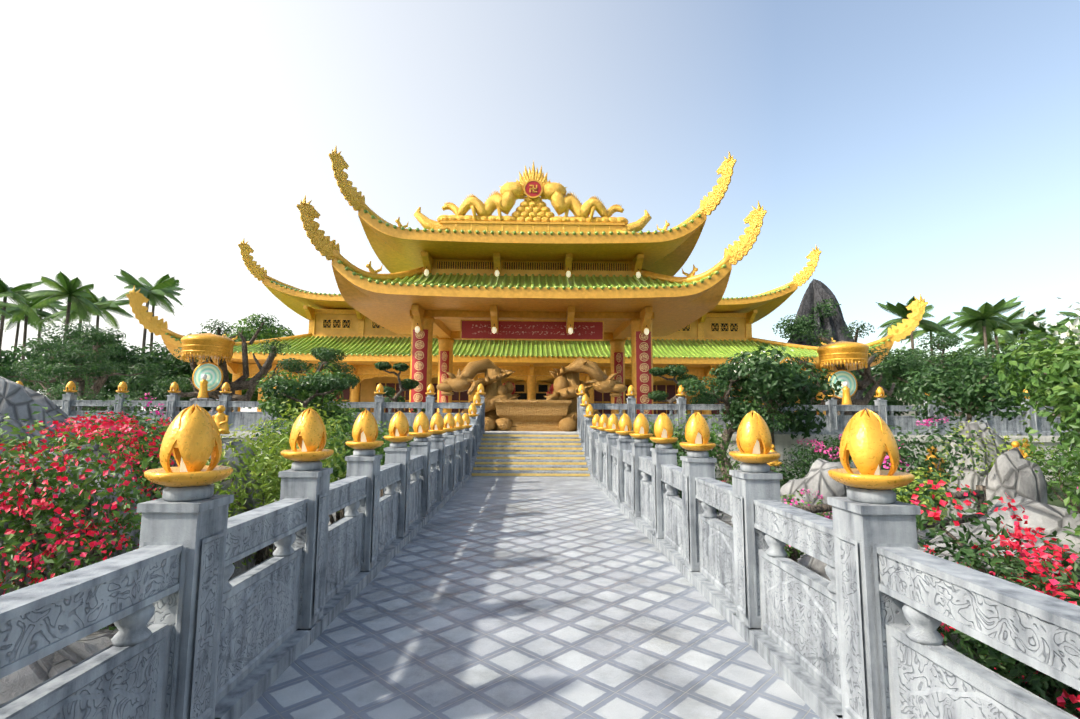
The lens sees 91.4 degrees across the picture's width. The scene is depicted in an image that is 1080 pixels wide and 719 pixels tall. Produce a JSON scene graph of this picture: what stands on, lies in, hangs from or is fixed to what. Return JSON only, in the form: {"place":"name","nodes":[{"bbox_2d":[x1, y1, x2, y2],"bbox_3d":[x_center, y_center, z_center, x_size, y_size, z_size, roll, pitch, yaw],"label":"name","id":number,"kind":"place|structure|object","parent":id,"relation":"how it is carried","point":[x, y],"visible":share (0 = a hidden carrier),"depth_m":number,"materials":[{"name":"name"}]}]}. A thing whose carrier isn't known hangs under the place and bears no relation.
{"place":"outdoors","nodes":[
{"label":"outdoors","id":0,"kind":"place"},
{"bbox_2d":[0,0,1079,416],"label":"sky","id":1,"kind":"structure","parent":0,"point":[930,149],"materials":[{"name":"white"}]},
{"bbox_2d":[150,478,1079,532],"bbox_3d":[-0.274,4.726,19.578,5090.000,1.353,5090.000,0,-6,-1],"label":"ground","id":2,"kind":"structure","parent":0,"point":[1059,503],"depth_m":14.24,"materials":[{"name":"plant"}]},
{"bbox_2d":[0,314,1041,415],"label":"trees","id":3,"kind":"object","parent":2,"relation":"on","point":[893,369],"visible":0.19,"depth_m":47.44,"materials":[{"name":"green plant"}]},
{"bbox_2d":[0,383,1079,718],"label":"bridge","id":4,"kind":"structure","parent":2,"relation":"on","point":[466,565],"depth_m":3.36,"materials":[{"name":"stone"}]},
{"bbox_2d":[0,323,1079,529],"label":"trees","id":5,"kind":"object","parent":2,"relation":"on","point":[962,393],"visible":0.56,"depth_m":15.46,"materials":[{"name":"green plant"}]},
{"bbox_2d":[0,279,1079,705],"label":"garden rocks","id":6,"kind":"object","parent":2,"relation":"on","point":[1014,475],"visible":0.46,"depth_m":8.42,"materials":[{"name":"grey stone"}]},
{"bbox_2d":[0,400,413,630],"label":"shrubs","id":7,"kind":"object","parent":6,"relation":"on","point":[90,533],"visible":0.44,"depth_m":4.64,"materials":[{"name":"green plant"}]},
{"bbox_2d":[255,297,1079,718],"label":"shrubs","id":8,"kind":"object","parent":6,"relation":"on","point":[1057,375],"visible":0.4,"depth_m":6.49,"materials":[{"name":"green plant"}]},
{"bbox_2d":[0,269,1079,415],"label":"palms","id":9,"kind":"object","parent":2,"relation":"on","point":[83,301],"visible":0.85,"depth_m":56.18,"materials":[{"name":"green plant"}]},
{"bbox_2d":[171,431,1079,481],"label":"terrace","id":10,"kind":"structure","parent":0,"point":[784,441],"depth_m":18.06,"materials":[{"name":"stone"}]},
{"bbox_2d":[152,313,895,414],"bbox_3d":[-0.405,0.565,22.046,31.353,5.154,2.927,0,-6,-1],"label":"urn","id":11,"kind":"object","parent":10,"relation":"on","point":[210,378],"visible":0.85,"depth_m":21.91,"materials":[{"name":"gold metal"}]},
{"bbox_2d":[126,239,927,414],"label":"temple hall","id":12,"kind":"structure","parent":10,"relation":"on","point":[700,348],"depth_m":37.81,"materials":[{"name":"gold metal"}]},
{"bbox_2d":[297,145,766,413],"bbox_3d":[-0.352,-3.553,26.284,17.567,13.780,13.558,0,-6,-1],"label":"temple porch","id":13,"kind":"object","parent":10,"relation":"on","point":[532,267],"visible":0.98,"depth_m":22.66,"materials":[{"name":"gold metal"}]},
{"bbox_2d":[436,357,627,431],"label":"altar dragons","id":14,"kind":"object","parent":10,"relation":"on","point":[506,409],"visible":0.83,"depth_m":20.11,"materials":[{"name":"gold metal"}]},
{"bbox_2d":[16,380,1078,435],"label":"terrace balustrade","id":15,"kind":"object","parent":10,"relation":"on","point":[69,402],"visible":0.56,"depth_m":18.16,"materials":[{"name":"stone"}]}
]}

